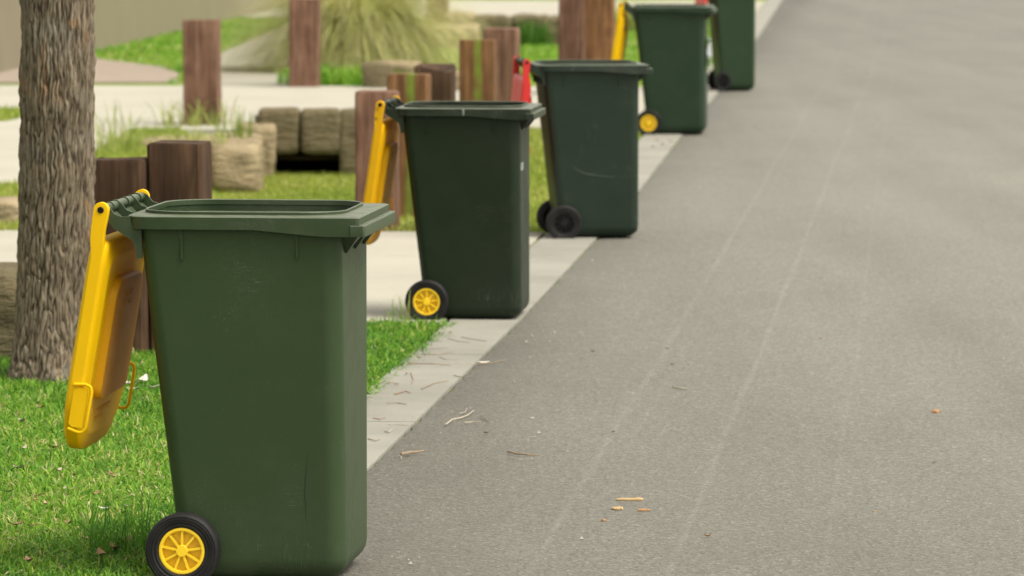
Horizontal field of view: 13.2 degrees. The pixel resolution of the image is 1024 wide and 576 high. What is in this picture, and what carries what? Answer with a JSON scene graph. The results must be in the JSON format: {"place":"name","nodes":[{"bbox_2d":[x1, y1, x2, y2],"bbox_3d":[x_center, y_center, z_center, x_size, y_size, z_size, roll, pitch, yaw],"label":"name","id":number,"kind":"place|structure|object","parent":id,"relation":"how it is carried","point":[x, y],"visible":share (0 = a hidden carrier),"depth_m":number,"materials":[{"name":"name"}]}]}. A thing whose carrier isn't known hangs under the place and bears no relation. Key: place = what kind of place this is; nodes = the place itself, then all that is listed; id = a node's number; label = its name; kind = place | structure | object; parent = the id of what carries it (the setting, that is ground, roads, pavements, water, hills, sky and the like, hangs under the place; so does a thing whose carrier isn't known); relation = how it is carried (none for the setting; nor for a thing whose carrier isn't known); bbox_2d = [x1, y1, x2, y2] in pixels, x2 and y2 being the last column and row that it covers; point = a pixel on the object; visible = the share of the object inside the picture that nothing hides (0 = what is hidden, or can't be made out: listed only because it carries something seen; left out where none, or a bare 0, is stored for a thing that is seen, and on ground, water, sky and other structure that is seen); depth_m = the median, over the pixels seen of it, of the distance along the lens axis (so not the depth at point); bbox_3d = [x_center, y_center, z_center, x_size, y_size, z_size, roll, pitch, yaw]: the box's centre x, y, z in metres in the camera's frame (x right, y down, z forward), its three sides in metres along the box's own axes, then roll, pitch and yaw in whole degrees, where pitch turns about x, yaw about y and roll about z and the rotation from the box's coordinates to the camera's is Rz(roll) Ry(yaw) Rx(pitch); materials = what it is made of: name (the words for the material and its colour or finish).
{"place":"outdoors","nodes":[
{"label":"outdoors","id":0,"kind":"place"},
{"bbox_2d":[0,314,462,575],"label":"lawn grass","id":1,"kind":"structure","parent":0,"point":[40,429],"depth_m":14.14,"materials":[{"name":"green plant"}]},
{"bbox_2d":[97,547,105,554],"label":"fallen leaf","id":2,"kind":"object","parent":1,"relation":"on","point":[100,551],"visible":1,"depth_m":12.20,"materials":[{"name":"brown plant"}]},
{"bbox_2d":[139,374,147,381],"bbox_3d":[-1.394,0.343,16.689,0.032,0.019,0.080,11,15,9],"label":"bark flake","id":3,"kind":"object","parent":1,"relation":"on","point":[145,377],"visible":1,"depth_m":16.71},
{"bbox_2d":[0,229,543,325],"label":"driveway","id":4,"kind":"structure","parent":0,"point":[393,266],"depth_m":22.24,"materials":[{"name":"beige concrete"}]},
{"bbox_2d":[363,95,545,319],"bbox_3d":[-0.265,-0.353,19.553,0.782,0.976,0.565,0,5,6],"label":"wheelie bin","id":5,"kind":"object","parent":4,"relation":"on","point":[468,165],"visible":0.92,"depth_m":19.31,"materials":[{"name":"green plastic"}]},
{"bbox_2d":[0,85,644,183],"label":"driveway","id":6,"kind":"structure","parent":0,"point":[132,99],"depth_m":41.06,"materials":[{"name":"beige concrete"}]},
{"bbox_2d":[144,96,241,126],"bbox_3d":[-2.619,-1.492,36.932,0.921,0.289,0.934,3,6,33],"label":"weed clump","id":7,"kind":"object","parent":6,"relation":"on","point":[170,120],"visible":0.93,"depth_m":36.79,"materials":[{"name":"green plant"}]},
{"bbox_2d":[182,19,221,124],"bbox_3d":[-2.601,-1.733,37.087,0.288,1.042,0.266,0,5,6],"label":"timber post","id":8,"kind":"object","parent":6,"relation":"on","point":[202,60],"visible":0.81,"depth_m":36.95,"materials":[{"name":"brown wood"}]},
{"bbox_2d":[289,0,320,86],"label":"timber post","id":9,"kind":"object","parent":6,"relation":"on","point":[304,42],"visible":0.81,"depth_m":44.89,"materials":[{"name":"brown wood"}]},
{"bbox_2d":[558,0,584,59],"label":"timber post","id":10,"kind":"object","parent":6,"relation":"on","point":[571,35],"visible":0.46,"depth_m":43.19,"materials":[{"name":"brown wood"}]},
{"bbox_2d":[584,0,614,59],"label":"timber post","id":11,"kind":"object","parent":6,"relation":"on","point":[599,29],"visible":0.45,"depth_m":42.68,"materials":[{"name":"brown wood"}]},
{"bbox_2d":[0,0,778,573],"bbox_3d":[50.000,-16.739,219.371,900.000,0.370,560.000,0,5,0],"label":"ground","id":12,"kind":"structure","parent":0,"point":[306,168],"depth_m":37.93,"materials":[{"name":"soil"}]},
{"bbox_2d":[0,262,17,362],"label":"sandstone block","id":13,"kind":"structure","parent":12,"relation":"on","point":[8,277],"depth_m":17.59,"materials":[{"name":"beige stone"}]},
{"bbox_2d":[0,196,18,224],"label":"sandstone kerb","id":14,"kind":"structure","parent":12,"relation":"on","point":[9,207],"depth_m":25.29,"materials":[{"name":"beige stone"}]},
{"bbox_2d":[0,104,19,120],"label":"path grass","id":15,"kind":"structure","parent":12,"relation":"on","point":[6,114],"depth_m":38.72,"materials":[{"name":"green plant"}]},
{"bbox_2d":[6,0,96,383],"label":"street tree","id":16,"kind":"object","parent":12,"relation":"on","point":[56,155],"visible":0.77,"depth_m":16.76,"materials":[{"name":"brown plant"}]},
{"bbox_2d":[0,59,178,83],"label":"footpath","id":17,"kind":"structure","parent":12,"relation":"on","point":[112,72],"depth_m":48.23,"materials":[{"name":"beige concrete"}]},
{"bbox_2d":[53,491,175,559],"bbox_3d":[-1.037,0.657,12.394,0.560,0.181,0.519,0,5,0],"label":"grass tuft","id":18,"kind":"object","parent":12,"relation":"on","point":[102,531],"visible":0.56,"depth_m":12.36,"materials":[{"name":"green plant"}]},
{"bbox_2d":[94,157,149,353],"bbox_3d":[-1.579,-0.052,17.930,0.219,0.954,0.223,0,5,8],"label":"timber post","id":19,"kind":"object","parent":12,"relation":"on","point":[117,178],"visible":0.27,"depth_m":17.80,"materials":[{"name":"brown wood"}]},
{"bbox_2d":[94,99,157,152],"bbox_3d":[-2.954,-1.213,32.733,0.687,0.447,0.706,0,5,0],"label":"weed clump","id":20,"kind":"object","parent":12,"relation":"on","point":[110,137],"visible":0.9,"depth_m":32.70,"materials":[{"name":"green plant"}]},
{"bbox_2d":[0,0,286,71],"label":"retaining wall","id":21,"kind":"structure","parent":12,"relation":"on","point":[117,22],"depth_m":60.20,"materials":[{"name":"beige concrete"}]},
{"bbox_2d":[96,121,231,147],"bbox_3d":[-2.657,-1.173,33.841,1.160,0.180,1.148,-1,5,-16],"label":"weed clump","id":22,"kind":"object","parent":12,"relation":"on","point":[199,135],"visible":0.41,"depth_m":33.84,"materials":[{"name":"green plant"}]},
{"bbox_2d":[147,140,211,350],"bbox_3d":[-1.348,-0.089,17.972,0.229,1.019,0.224,0,5,8],"label":"timber post","id":23,"kind":"object","parent":12,"relation":"on","point":[179,169],"visible":0.36,"depth_m":17.84,"materials":[{"name":"brown wood"}]},
{"bbox_2d":[143,134,216,146],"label":"sandstone block","id":24,"kind":"structure","parent":12,"relation":"on","point":[209,138],"depth_m":33.72,"materials":[{"name":"beige stone"}]},
{"bbox_2d":[211,132,264,193],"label":"sandstone block","id":25,"kind":"structure","parent":12,"relation":"on","point":[238,164],"depth_m":33.71,"materials":[{"name":"beige stone"}]},
{"bbox_2d":[194,99,261,138],"bbox_3d":[-2.261,-1.342,34.873,0.622,0.340,0.360,0,5,0],"label":"weed clump","id":26,"kind":"object","parent":25,"relation":"on","point":[241,131],"visible":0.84,"depth_m":34.87,"materials":[{"name":"green plant"}]},
{"bbox_2d":[182,26,320,86],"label":"footpath","id":27,"kind":"structure","parent":12,"relation":"on","point":[264,78],"depth_m":48.58,"materials":[{"name":"concrete"}]},
{"bbox_2d":[238,121,276,176],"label":"sandstone block","id":28,"kind":"structure","parent":12,"relation":"on","point":[267,132],"depth_m":35.75,"materials":[{"name":"beige stone"}]},
{"bbox_2d":[254,115,339,162],"bbox_3d":[-1.703,-1.222,37.226,0.840,0.540,2.010,0,5,0],"label":"culvert opening","id":29,"kind":"object","parent":12,"relation":"on","point":[300,157],"visible":0.11,"depth_m":36.34,"materials":[{"name":"stone"}]},
{"bbox_2d":[257,107,300,154],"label":"sandstone block","id":30,"kind":"structure","parent":29,"relation":"on","point":[286,121],"depth_m":35.97,"materials":[{"name":"beige stone"}]},
{"bbox_2d":[300,108,340,154],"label":"sandstone block","id":31,"kind":"structure","parent":29,"relation":"on","point":[319,131],"depth_m":35.95,"materials":[{"name":"beige stone"}]},
{"bbox_2d":[0,124,641,231],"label":"verge grass","id":32,"kind":"structure","parent":12,"relation":"on","point":[314,186],"depth_m":33.25,"materials":[{"name":"green plant"}]},
{"bbox_2d":[274,60,396,85],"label":"weed clump","id":33,"kind":"object","parent":12,"relation":"on","point":[342,77],"visible":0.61,"depth_m":45.49,"materials":[{"name":"green plant"}]},
{"bbox_2d":[194,0,498,73],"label":"fountain grass","id":34,"kind":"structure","parent":12,"relation":"on","point":[355,32],"depth_m":48.92,"materials":[{"name":"plant"}]},
{"bbox_2d":[339,108,354,175],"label":"sandstone block","id":35,"kind":"structure","parent":12,"relation":"on","point":[347,147],"depth_m":35.95,"materials":[{"name":"beige stone"}]},
{"bbox_2d":[361,62,391,87],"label":"sandstone block","id":36,"kind":"structure","parent":12,"relation":"on","point":[375,74],"depth_m":44.70,"materials":[{"name":"beige stone"}]},
{"bbox_2d":[355,90,399,230],"bbox_3d":[-0.757,-0.639,24.858,0.231,0.944,0.213,1,5,6],"label":"timber post","id":37,"kind":"object","parent":12,"relation":"on","point":[365,102],"visible":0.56,"depth_m":24.75,"materials":[{"name":"wood"}]},
{"bbox_2d":[372,60,421,73],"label":"flat rock","id":38,"kind":"object","parent":12,"relation":"on","point":[402,66],"visible":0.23,"depth_m":47.74,"materials":[{"name":"stone"}]},
{"bbox_2d":[382,293,415,323],"bbox_3d":[-0.513,0.084,19.168,0.177,0.171,0.224,3,6,29],"label":"grass tuft","id":39,"kind":"object","parent":12,"relation":"on","point":[401,307],"visible":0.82,"depth_m":19.17,"materials":[{"name":"green plant"}]},
{"bbox_2d":[95,15,712,84],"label":"distant grass","id":40,"kind":"structure","parent":12,"relation":"on","point":[168,42],"depth_m":56.61,"materials":[{"name":"green plant"}]},
{"bbox_2d":[397,219,414,230],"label":"weed clump","id":41,"kind":"object","parent":12,"relation":"on","point":[409,223],"visible":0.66,"depth_m":24.94,"materials":[{"name":"green plant"}]},
{"bbox_2d":[387,73,430,216],"bbox_3d":[-0.609,-0.762,25.982,0.242,0.998,0.224,1,5,6],"label":"timber post","id":42,"kind":"object","parent":12,"relation":"on","point":[412,87],"visible":0.3,"depth_m":25.84,"materials":[{"name":"brown wood"}]},
{"bbox_2d":[404,318,453,328],"bbox_3d":[-0.358,0.151,19.052,0.258,0.056,0.228,-2,5,-19],"label":"grass tuft","id":43,"kind":"object","parent":12,"relation":"on","point":[443,321],"visible":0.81,"depth_m":19.06,"materials":[{"name":"green plant"}]},
{"bbox_2d":[414,64,455,100],"bbox_3d":[-0.506,-1.008,29.188,0.254,0.942,0.234,0,5,6],"label":"timber post","id":44,"kind":"object","parent":12,"relation":"on","point":[443,82],"visible":0.26,"depth_m":29.05,"materials":[{"name":"brown wood"}]},
{"bbox_2d":[427,0,448,22],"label":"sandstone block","id":45,"kind":"object","parent":12,"relation":"on","point":[439,6],"visible":0.23,"depth_m":70.06,"materials":[{"name":"beige stone"}]},
{"bbox_2d":[410,23,480,50],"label":"boulder","id":46,"kind":"object","parent":12,"relation":"on","point":[478,35],"visible":0.21,"depth_m":57.06,"materials":[{"name":"stone"}]},
{"bbox_2d":[456,70,458,90],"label":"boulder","id":47,"kind":"object","parent":12,"relation":"on","point":[457,80],"visible":0.02,"depth_m":43.98,"materials":[{"name":"stone"}]},
{"bbox_2d":[443,10,476,24],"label":"sandstone block","id":48,"kind":"structure","parent":12,"relation":"on","point":[465,15],"depth_m":59.13,"materials":[{"name":"beige stone"}]},
{"bbox_2d":[149,0,781,575],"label":"edge strip","id":49,"kind":"object","parent":12,"relation":"on","point":[551,260],"visible":0.23,"depth_m":18.21,"materials":[{"name":"grey concrete"}]},
{"bbox_2d":[64,189,394,575],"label":"wheelie bin","id":50,"kind":"object","parent":49,"relation":"on","point":[258,309],"visible":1,"depth_m":11.75,"materials":[{"name":"green plastic"}]},
{"bbox_2d":[409,363,447,364],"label":"twig","id":51,"kind":"object","parent":49,"relation":"on","point":[427,363],"visible":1,"depth_m":17.45,"materials":[{"name":"brown plant"}]},
{"bbox_2d":[511,56,652,238],"bbox_3d":[0.362,-0.776,24.395,0.760,0.997,0.577,0,5,-6],"label":"wheelie bin","id":52,"kind":"object","parent":49,"relation":"on","point":[589,124],"visible":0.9,"depth_m":24.16,"materials":[{"name":"green plastic"}]},
{"bbox_2d":[611,1,716,134],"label":"wheelie bin","id":53,"kind":"object","parent":49,"relation":"on","point":[674,50],"visible":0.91,"depth_m":35.38,"materials":[{"name":"green plastic"}]},
{"bbox_2d":[459,39,495,100],"bbox_3d":[-0.237,-1.205,30.811,0.243,1.059,0.224,0,5,6],"label":"timber post","id":54,"kind":"object","parent":12,"relation":"on","point":[477,70],"visible":0.49,"depth_m":30.68,"materials":[{"name":"brown wood"}]},
{"bbox_2d":[474,14,511,38],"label":"sandstone block","id":55,"kind":"structure","parent":12,"relation":"on","point":[503,21],"depth_m":59.18,"materials":[{"name":"beige stone"}]},
{"bbox_2d":[483,27,519,100],"bbox_3d":[-0.075,-1.331,31.994,0.249,1.108,0.229,1,5,6],"label":"timber post","id":56,"kind":"object","parent":12,"relation":"on","point":[507,45],"visible":0.3,"depth_m":31.85,"materials":[{"name":"brown wood"}]},
{"bbox_2d":[501,16,557,46],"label":"weed clump","id":57,"kind":"object","parent":12,"relation":"on","point":[541,36],"visible":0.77,"depth_m":58.93,"materials":[{"name":"green plant"}]},
{"bbox_2d":[511,13,548,42],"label":"sandstone block","id":58,"kind":"structure","parent":12,"relation":"on","point":[522,16],"depth_m":59.20,"materials":[{"name":"beige stone"}]},
{"bbox_2d":[547,15,558,44],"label":"sandstone block","id":59,"kind":"structure","parent":12,"relation":"on","point":[554,18],"depth_m":59.19,"materials":[{"name":"beige stone"}]},
{"bbox_2d":[247,0,764,17],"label":"driveway","id":60,"kind":"structure","parent":0,"point":[509,8],"depth_m":82.74,"materials":[{"name":"beige concrete"}]},
{"bbox_2d":[615,0,663,32],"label":"fountain grass","id":61,"kind":"object","parent":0,"point":[631,24],"depth_m":65.69,"materials":[{"name":"plant"}]},
{"bbox_2d":[337,0,1023,575],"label":"road","id":62,"kind":"structure","parent":0,"point":[877,146],"depth_m":17.67,"materials":[{"name":"grey asphalt"}]},
{"bbox_2d":[400,450,424,455],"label":"twig","id":63,"kind":"object","parent":62,"relation":"on","point":[406,453],"visible":1,"depth_m":14.58,"materials":[{"name":"beige wood"}]},
{"bbox_2d":[445,409,473,424],"bbox_3d":[-0.180,0.454,15.665,0.042,0.006,0.529,1,5,8],"label":"twig","id":64,"kind":"object","parent":62,"relation":"on","point":[459,417],"visible":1,"depth_m":15.61,"materials":[{"name":"beige wood"}]},
{"bbox_2d":[507,451,539,455],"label":"twig","id":65,"kind":"object","parent":62,"relation":"on","point":[515,453],"visible":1,"depth_m":14.57,"materials":[{"name":"brown wood"}]},
{"bbox_2d":[611,506,623,509],"bbox_3d":[0.316,0.660,13.260,0.035,0.009,0.033,-2,5,-17],"label":"wood chip","id":66,"kind":"object","parent":62,"relation":"on","point":[617,508],"visible":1,"depth_m":13.25,"materials":[{"name":"beige wood"}]},
{"bbox_2d":[616,497,643,500],"bbox_3d":[0.359,0.643,13.463,0.084,0.009,0.024,0,5,2],"label":"wood chip","id":67,"kind":"object","parent":62,"relation":"on","point":[631,499],"visible":1,"depth_m":13.45,"materials":[{"name":"beige wood"}]},
{"bbox_2d":[637,508,649,510],"bbox_3d":[0.394,0.663,13.225,0.038,0.008,0.015,0,5,-2],"label":"wood chip","id":68,"kind":"object","parent":62,"relation":"on","point":[642,509],"visible":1,"depth_m":13.22,"materials":[{"name":"brown wood"}]},
{"bbox_2d":[374,215,956,575],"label":"road grit","id":69,"kind":"object","parent":62,"relation":"on","point":[581,537],"visible":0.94,"depth_m":15.95,"materials":[{"name":"stone"}]},
{"bbox_2d":[695,0,754,91],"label":"wheelie bin","id":70,"kind":"object","parent":62,"relation":"on","point":[732,28],"visible":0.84,"depth_m":43.97,"materials":[{"name":"green plastic"}]},
{"bbox_2d":[932,409,940,412],"bbox_3d":[1.519,0.440,15.810,0.029,0.013,0.033,3,6,28],"label":"wood chip","id":71,"kind":"object","parent":62,"relation":"on","point":[936,411],"visible":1,"depth_m":15.80,"materials":[{"name":"brown wood"}]}
]}

